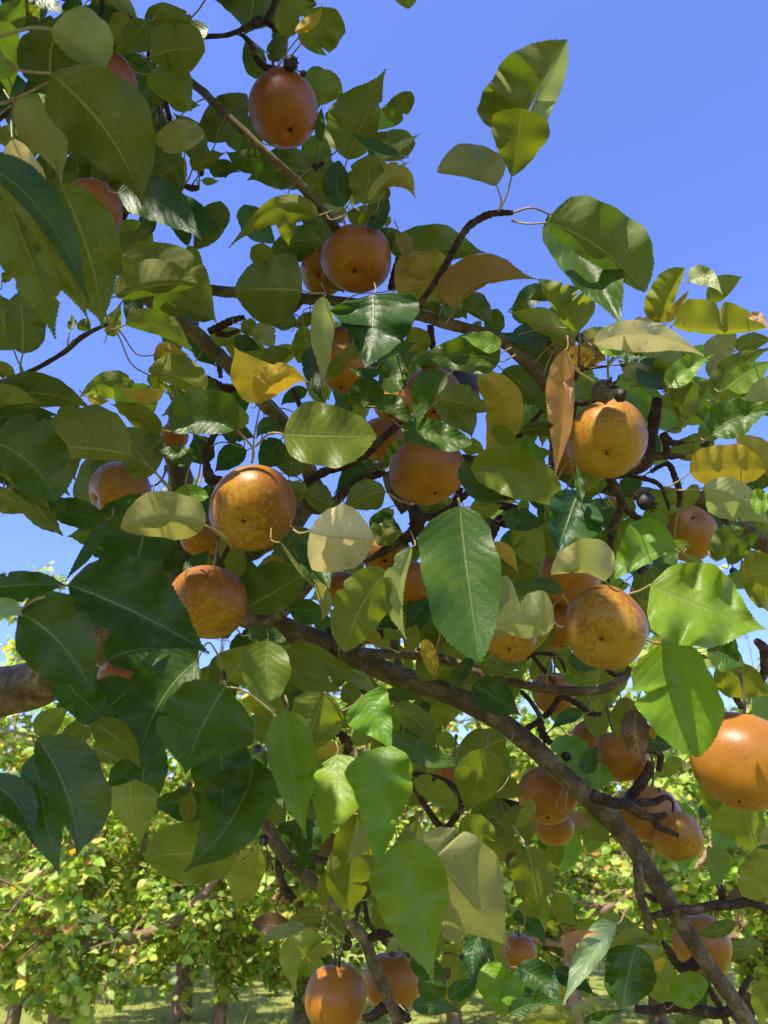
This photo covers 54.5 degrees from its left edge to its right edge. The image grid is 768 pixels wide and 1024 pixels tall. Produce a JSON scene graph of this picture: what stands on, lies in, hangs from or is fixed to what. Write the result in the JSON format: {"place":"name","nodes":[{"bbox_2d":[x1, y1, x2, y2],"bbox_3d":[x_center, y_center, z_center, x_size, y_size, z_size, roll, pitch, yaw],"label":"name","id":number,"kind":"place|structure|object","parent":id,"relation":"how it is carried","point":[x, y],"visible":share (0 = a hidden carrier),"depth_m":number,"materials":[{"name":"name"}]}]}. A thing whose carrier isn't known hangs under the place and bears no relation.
{"place":"outdoors","nodes":[
{"label":"outdoors","id":0,"kind":"place"},
{"bbox_2d":[0,911,767,1023],"bbox_3d":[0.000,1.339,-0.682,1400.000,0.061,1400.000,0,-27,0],"label":"ground","id":1,"kind":"structure","parent":0,"point":[477,1009],"depth_m":10.68,"materials":[{"name":"green plant"}]},
{"bbox_2d":[6,637,62,845],"bbox_3d":[-6.983,5.939,17.050,4.208,8.083,4.098,-8,-28,16],"label":"orchard tree","id":2,"kind":"object","parent":1,"relation":"on","point":[12,719],"depth_m":16.74,"materials":[{"name":"green plant"}]},
{"bbox_2d":[0,736,88,886],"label":"orchard tree","id":3,"kind":"object","parent":1,"relation":"on","point":[26,758],"depth_m":14.39,"materials":[{"name":"green plant"}]},
{"bbox_2d":[0,446,206,1023],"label":"orchard tree","id":4,"kind":"object","parent":1,"relation":"on","point":[89,890],"visible":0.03,"depth_m":7.62,"materials":[{"name":"green plant"}]},
{"bbox_2d":[53,638,221,1004],"bbox_3d":[-4.273,4.525,12.761,3.386,6.677,3.476,17,-32,-30],"label":"orchard tree","id":5,"kind":"object","parent":1,"relation":"on","point":[105,990],"visible":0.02,"depth_m":11.15,"materials":[{"name":"green plant"}]},
{"bbox_2d":[0,644,294,1023],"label":"orchard tree","id":6,"kind":"object","parent":1,"relation":"on","point":[57,970],"visible":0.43,"depth_m":5.84,"materials":[{"name":"green plant"}]},
{"bbox_2d":[72,712,290,1022],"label":"orchard tree","id":7,"kind":"object","parent":1,"relation":"on","point":[177,1013],"visible":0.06,"depth_m":9.76,"materials":[{"name":"green plant"}]},
{"bbox_2d":[85,638,425,1023],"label":"orchard tree","id":8,"kind":"object","parent":1,"relation":"on","point":[226,968],"visible":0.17,"depth_m":6.94,"materials":[{"name":"green plant"}]},
{"bbox_2d":[136,697,467,1023],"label":"orchard tree","id":9,"kind":"object","parent":1,"relation":"on","point":[300,1016],"visible":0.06,"depth_m":7.79,"materials":[{"name":"green plant"}]},
{"bbox_2d":[252,749,449,951],"bbox_3d":[-1.112,6.681,15.539,5.748,5.421,5.231,8,-28,-15],"label":"orchard tree","id":10,"kind":"object","parent":1,"relation":"on","point":[423,828],"depth_m":15.00,"materials":[{"name":"green plant"}]},
{"bbox_2d":[0,771,764,926],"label":"orchard","id":11,"kind":"object","parent":1,"relation":"on","point":[615,789],"depth_m":22.34,"materials":[{"name":"green plant"}]},
{"bbox_2d":[0,0,767,1023],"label":"pear tree","id":12,"kind":"object","parent":1,"relation":"on","point":[74,108],"visible":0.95,"depth_m":0.65,"materials":[{"name":"green plant"}]},
{"bbox_2d":[71,174,122,230],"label":"pear","id":13,"kind":"object","parent":12,"relation":"attached to","point":[108,200],"visible":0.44,"depth_m":0.76,"materials":[{"name":"orange food"}]},
{"bbox_2d":[97,662,132,679],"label":"pear","id":14,"kind":"object","parent":12,"relation":"attached to","point":[110,670],"visible":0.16,"depth_m":0.93,"materials":[{"name":"orange food"}]},
{"bbox_2d":[106,50,137,87],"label":"pear","id":15,"kind":"object","parent":12,"relation":"attached to","point":[118,64],"visible":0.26,"depth_m":0.70,"materials":[{"name":"orange food"}]},
{"bbox_2d":[89,461,166,509],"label":"pear","id":16,"kind":"object","parent":12,"relation":"attached to","point":[109,482],"visible":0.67,"depth_m":0.88,"materials":[{"name":"orange food"}]},
{"bbox_2d":[160,423,188,446],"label":"pear","id":17,"kind":"object","parent":12,"relation":"attached to","point":[172,439],"visible":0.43,"depth_m":0.96,"materials":[{"name":"orange food"}]},
{"bbox_2d":[180,516,216,555],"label":"pear","id":18,"kind":"object","parent":12,"relation":"attached to","point":[204,539],"visible":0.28,"depth_m":0.93,"materials":[{"name":"orange food"}]},
{"bbox_2d":[192,170,204,184],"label":"shrivelled fruitlet","id":19,"kind":"object","parent":12,"relation":"attached to","point":[201,173],"visible":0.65,"depth_m":0.84,"materials":[{"name":"black plant"}]},
{"bbox_2d":[172,535,247,638],"bbox_3d":[-0.171,0.068,0.739,0.079,0.110,0.082,18,-24,-31],"label":"pear","id":20,"kind":"object","parent":12,"relation":"attached to","point":[214,599],"visible":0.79,"depth_m":0.70,"materials":[{"name":"orange food"}]},
{"bbox_2d":[209,464,296,550],"bbox_3d":[-0.120,-0.016,0.690,0.082,0.105,0.076,-22,-34,36],"label":"pear","id":21,"kind":"object","parent":12,"relation":"attached to","point":[250,506],"visible":0.98,"depth_m":0.66,"materials":[{"name":"orange food"}]},
{"bbox_2d":[259,833,273,870],"bbox_3d":[-0.121,0.360,0.788,0.011,0.035,0.045,-8,-28,15],"label":"shrivelled fruitlet","id":22,"kind":"object","parent":12,"relation":"attached to","point":[266,840],"visible":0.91,"depth_m":0.78,"materials":[{"name":"black food"}]},
{"bbox_2d":[248,60,317,148],"bbox_3d":[-0.119,-0.471,0.842,0.078,0.116,0.081,-8,-22,-26],"label":"pear","id":23,"kind":"object","parent":12,"relation":"attached to","point":[283,107],"visible":0.99,"depth_m":0.81,"materials":[{"name":"orange food"}]},
{"bbox_2d":[282,55,298,71],"bbox_3d":[-0.104,-0.483,0.803,0.032,0.025,0.016,-14,-30,25],"label":"shrivelled fruitlet","id":24,"kind":"object","parent":12,"relation":"attached to","point":[290,62],"visible":1,"depth_m":0.79,"materials":[{"name":"black plant"}]},
{"bbox_2d":[295,69,305,76],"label":"shrivelled fruitlet","id":25,"kind":"object","parent":12,"relation":"attached to","point":[302,73],"visible":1,"depth_m":0.80,"materials":[{"name":"black plant"}]},
{"bbox_2d":[301,247,337,294],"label":"pear","id":26,"kind":"object","parent":12,"relation":"attached to","point":[313,275],"visible":0.42,"depth_m":0.95,"materials":[{"name":"orange food"}]},
{"bbox_2d":[304,934,366,1023],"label":"pear","id":27,"kind":"object","parent":12,"relation":"attached to","point":[334,994],"visible":0.95,"depth_m":0.84,"materials":[{"name":"orange food"}]},
{"bbox_2d":[330,571,351,600],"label":"pear","id":28,"kind":"object","parent":12,"relation":"attached to","point":[338,578],"visible":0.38,"depth_m":0.93,"materials":[{"name":"orange food"}]},
{"bbox_2d":[332,326,353,344],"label":"pear","id":29,"kind":"object","parent":12,"relation":"attached to","point":[340,335],"visible":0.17,"depth_m":0.93,"materials":[{"name":"orange food"}]},
{"bbox_2d":[319,336,370,392],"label":"pear","id":30,"kind":"object","parent":12,"relation":"attached to","point":[343,382],"visible":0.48,"depth_m":0.83,"materials":[{"name":"orange food"}]},
{"bbox_2d":[320,223,390,292],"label":"pear","id":31,"kind":"object","parent":12,"relation":"attached to","point":[355,259],"visible":0.94,"depth_m":0.84,"materials":[{"name":"orange food"}]},
{"bbox_2d":[368,417,404,461],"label":"pear","id":32,"kind":"object","parent":12,"relation":"attached to","point":[379,426],"visible":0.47,"depth_m":0.93,"materials":[{"name":"orange food"}]},
{"bbox_2d":[364,540,409,569],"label":"pear","id":33,"kind":"object","parent":12,"relation":"attached to","point":[386,562],"visible":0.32,"depth_m":0.91,"materials":[{"name":"orange food"}]},
{"bbox_2d":[363,951,419,1008],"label":"pear","id":34,"kind":"object","parent":12,"relation":"attached to","point":[400,977],"visible":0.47,"depth_m":0.93,"materials":[{"name":"orange food"}]},
{"bbox_2d":[374,386,412,423],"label":"pear","id":35,"kind":"object","parent":12,"relation":"attached to","point":[406,393],"visible":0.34,"depth_m":0.83,"materials":[{"name":"orange food"}]},
{"bbox_2d":[389,543,427,603],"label":"pear","id":36,"kind":"object","parent":12,"relation":"attached to","point":[415,590],"visible":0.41,"depth_m":0.88,"materials":[{"name":"orange food"}]},
{"bbox_2d":[389,413,463,505],"bbox_3d":[0.039,-0.060,0.785,0.081,0.106,0.079,-17,-28,0],"label":"pear","id":37,"kind":"object","parent":12,"relation":"attached to","point":[421,474],"visible":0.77,"depth_m":0.75,"materials":[{"name":"orange food"}]},
{"bbox_2d":[406,350,458,420],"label":"pear","id":38,"kind":"object","parent":12,"relation":"attached to","point":[431,412],"visible":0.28,"depth_m":0.84,"materials":[{"name":"brown food"}]},
{"bbox_2d":[432,744,454,782],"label":"pear","id":39,"kind":"object","parent":12,"relation":"attached to","point":[447,772],"visible":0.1,"depth_m":1.13,"materials":[{"name":"orange food"}]},
{"bbox_2d":[444,952,461,960],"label":"shrivelled fruitlet","id":40,"kind":"object","parent":12,"relation":"attached to","point":[460,957],"visible":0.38,"depth_m":0.86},
{"bbox_2d":[453,734,457,756],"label":"shrivelled fruitlet","id":41,"kind":"object","parent":12,"relation":"attached to","point":[455,736],"visible":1,"depth_m":0.86,"materials":[{"name":"black plant"}]},
{"bbox_2d":[451,369,478,392],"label":"pear","id":42,"kind":"object","parent":12,"relation":"attached to","point":[466,378],"visible":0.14,"depth_m":0.93,"materials":[{"name":"brown food"}]},
{"bbox_2d":[488,633,536,662],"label":"pear","id":43,"kind":"object","parent":12,"relation":"attached to","point":[507,647],"visible":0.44,"depth_m":0.78,"materials":[{"name":"food"}]},
{"bbox_2d":[502,923,536,969],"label":"pear","id":44,"kind":"object","parent":12,"relation":"attached to","point":[522,947],"visible":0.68,"depth_m":1.09,"materials":[{"name":"orange food"}]},
{"bbox_2d":[518,742,576,824],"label":"pear","id":45,"kind":"object","parent":12,"relation":"attached to","point":[540,787],"visible":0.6,"depth_m":0.93,"materials":[{"name":"orange food"}]},
{"bbox_2d":[532,651,575,713],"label":"pear","id":46,"kind":"object","parent":12,"relation":"attached to","point":[543,702],"visible":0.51,"depth_m":1.03,"materials":[{"name":"orange food"}]},
{"bbox_2d":[535,817,574,845],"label":"pear","id":47,"kind":"object","parent":12,"relation":"attached to","point":[562,833],"visible":0.61,"depth_m":1.00,"materials":[{"name":"orange food"}]},
{"bbox_2d":[543,600,569,650],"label":"pear","id":48,"kind":"object","parent":12,"relation":"attached to","point":[559,641],"visible":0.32,"depth_m":0.87,"materials":[{"name":"orange food"}]},
{"bbox_2d":[561,751,571,760],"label":"shrivelled fruitlet","id":49,"kind":"object","parent":12,"relation":"attached to","point":[565,755],"visible":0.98,"depth_m":0.90,"materials":[{"name":"black food"}]},
{"bbox_2d":[553,443,580,474],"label":"pear","id":50,"kind":"object","parent":12,"relation":"attached to","point":[567,469],"visible":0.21,"depth_m":0.89,"materials":[{"name":"orange food"}]},
{"bbox_2d":[538,555,599,605],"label":"pear","id":51,"kind":"object","parent":12,"relation":"attached to","point":[570,582],"visible":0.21,"depth_m":0.83,"materials":[{"name":"orange food"}]},
{"bbox_2d":[575,332,583,366],"bbox_3d":[0.195,-0.164,0.748,0.009,0.019,0.036,0,-27,0],"label":"shrivelled fruitlet","id":52,"kind":"object","parent":12,"relation":"attached to","point":[577,340],"visible":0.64,"depth_m":0.74,"materials":[{"name":"brown plant"}]},
{"bbox_2d":[571,721,607,748],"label":"pear","id":53,"kind":"object","parent":12,"relation":"attached to","point":[580,730],"visible":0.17,"depth_m":1.08,"materials":[{"name":"orange food"}]},
{"bbox_2d":[588,376,619,404],"bbox_3d":[0.201,-0.109,0.683,0.022,0.022,0.039,0,-27,0],"label":"shrivelled fruitlet","id":54,"kind":"object","parent":12,"relation":"attached to","point":[603,390],"visible":1,"depth_m":0.67,"materials":[{"name":"brown food"}]},
{"bbox_2d":[565,585,648,669],"bbox_3d":[0.215,0.103,0.728,0.077,0.099,0.077,2,-27,-5],"label":"pear","id":55,"kind":"object","parent":12,"relation":"attached to","point":[606,627],"visible":0.99,"depth_m":0.70,"materials":[{"name":"food"}]},
{"bbox_2d":[567,399,647,478],"bbox_3d":[0.229,-0.085,0.765,0.080,0.110,0.080,-15,-61,27],"label":"pear","id":56,"kind":"object","parent":12,"relation":"attached to","point":[609,439],"visible":0.91,"depth_m":0.72,"materials":[{"name":"food"}]},
{"bbox_2d":[589,362,626,369],"bbox_3d":[0.231,-0.150,0.768,0.039,0.012,0.006,-14,-30,26],"label":"shrivelled fruitlet","id":57,"kind":"object","parent":12,"relation":"attached to","point":[622,364],"visible":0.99,"depth_m":0.77,"materials":[{"name":"brown plant"}]},
{"bbox_2d":[605,496,616,504],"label":"pear","id":58,"kind":"object","parent":12,"relation":"attached to","point":[612,499],"visible":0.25,"depth_m":1.29,"materials":[{"name":"orange food"}]},
{"bbox_2d":[604,389,629,404],"bbox_3d":[0.218,-0.105,0.696,0.012,0.012,0.031,6,-28,-11],"label":"shrivelled fruitlet","id":59,"kind":"object","parent":12,"relation":"attached to","point":[621,395],"visible":0.91,"depth_m":0.69,"materials":[{"name":"black food"}]},
{"bbox_2d":[595,703,649,781],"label":"pear","id":60,"kind":"object","parent":12,"relation":"attached to","point":[619,760],"visible":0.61,"depth_m":0.90,"materials":[{"name":"orange food"}]},
{"bbox_2d":[619,565,647,586],"bbox_3d":[0.302,0.077,0.907,0.011,0.016,0.042,23,-35,-38],"label":"shrivelled fruitlet","id":61,"kind":"object","parent":12,"relation":"attached to","point":[641,570],"visible":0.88,"depth_m":0.90,"materials":[{"name":"black plant"}]},
{"bbox_2d":[629,491,658,511],"bbox_3d":[0.294,-0.014,0.842,0.025,0.035,0.026,0,-27,0],"label":"shrivelled fruitlet","id":62,"kind":"object","parent":12,"relation":"hanging from","point":[645,501],"visible":1,"depth_m":0.83,"materials":[{"name":"black food"}]},
{"bbox_2d":[616,757,680,842],"bbox_3d":[0.347,0.370,0.967,0.080,0.110,0.078,6,-23,23],"label":"pear","id":63,"kind":"object","parent":12,"relation":"attached to","point":[642,830],"visible":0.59,"depth_m":0.94,"materials":[{"name":"orange food"}]},
{"bbox_2d":[651,787,703,861],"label":"pear","id":64,"kind":"object","parent":12,"relation":"attached to","point":[687,843],"visible":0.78,"depth_m":0.90,"materials":[{"name":"orange food"}]},
{"bbox_2d":[666,505,717,560],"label":"pear","id":65,"kind":"object","parent":12,"relation":"attached to","point":[696,527],"visible":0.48,"depth_m":0.99,"materials":[{"name":"orange food"}]},
{"bbox_2d":[683,441,710,446],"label":"shrivelled fruitlet","id":66,"kind":"object","parent":12,"relation":"attached to","point":[704,443],"visible":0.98,"depth_m":0.80,"materials":[{"name":"black food"}]},
{"bbox_2d":[672,895,732,977],"bbox_3d":[0.405,0.542,0.954,0.072,0.092,0.073,-11,-29,21],"label":"pear","id":67,"kind":"object","parent":12,"relation":"attached to","point":[720,951],"visible":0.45,"depth_m":0.93,"materials":[{"name":"orange food"}]},
{"bbox_2d":[689,670,767,810],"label":"pear","id":68,"kind":"object","parent":12,"relation":"attached to","point":[729,766],"visible":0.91,"depth_m":0.60,"materials":[{"name":"orange food"}]},
{"bbox_2d":[729,565,736,572],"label":"shrivelled fruitlet","id":69,"kind":"object","parent":12,"relation":"attached to","point":[732,569],"visible":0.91,"depth_m":0.90,"materials":[{"name":"black food"}]},
{"bbox_2d":[281,644,611,1023],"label":"orchard tree","id":70,"kind":"object","parent":1,"relation":"on","point":[454,1018],"visible":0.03,"depth_m":7.12,"materials":[{"name":"green plant"}]},
{"bbox_2d":[334,661,583,942],"bbox_3d":[1.819,4.804,11.220,4.726,4.804,4.175,7,-28,-13],"label":"orchard tree","id":71,"kind":"object","parent":1,"relation":"on","point":[436,810],"visible":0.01,"depth_m":10.27,"materials":[{"name":"green plant"}]},
{"bbox_2d":[403,708,553,836],"bbox_3d":[1.514,6.308,14.977,5.172,5.567,5.420,-10,-29,19],"label":"orchard tree","id":72,"kind":"object","parent":1,"relation":"on","point":[448,751],"visible":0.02,"depth_m":14.36,"materials":[{"name":"green plant"}]},
{"bbox_2d":[332,564,767,1023],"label":"orchard tree","id":73,"kind":"object","parent":1,"relation":"on","point":[581,890],"visible":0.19,"depth_m":6.16,"materials":[{"name":"green plant"}]},
{"bbox_2d":[459,703,703,886],"bbox_3d":[4.671,6.478,15.433,5.586,5.678,4.934,-12,-30,23],"label":"orchard tree","id":74,"kind":"object","parent":1,"relation":"on","point":[523,710],"depth_m":18.25,"materials":[{"name":"green plant"}]},
{"bbox_2d":[513,632,766,1023],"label":"orchard tree","id":75,"kind":"object","parent":1,"relation":"on","point":[687,772],"visible":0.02,"depth_m":8.57,"materials":[{"name":"green plant"}]},
{"bbox_2d":[518,706,767,990],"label":"orchard tree","id":76,"kind":"object","parent":1,"relation":"on","point":[755,964],"visible":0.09,"depth_m":6.78,"materials":[{"name":"green plant"}]},
{"bbox_2d":[572,698,767,992],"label":"orchard tree","id":77,"kind":"object","parent":1,"relation":"on","point":[627,784],"visible":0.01,"depth_m":11.42,"materials":[{"name":"green plant"}]},
{"bbox_2d":[685,634,767,928],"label":"orchard tree","id":78,"kind":"object","parent":1,"relation":"on","point":[736,916],"visible":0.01,"depth_m":16.43,"materials":[{"name":"green plant"}]},
{"bbox_2d":[0,0,767,884],"label":"sky","id":79,"kind":"structure","parent":0,"point":[659,116],"materials":[{"name":"blue"}]}
]}

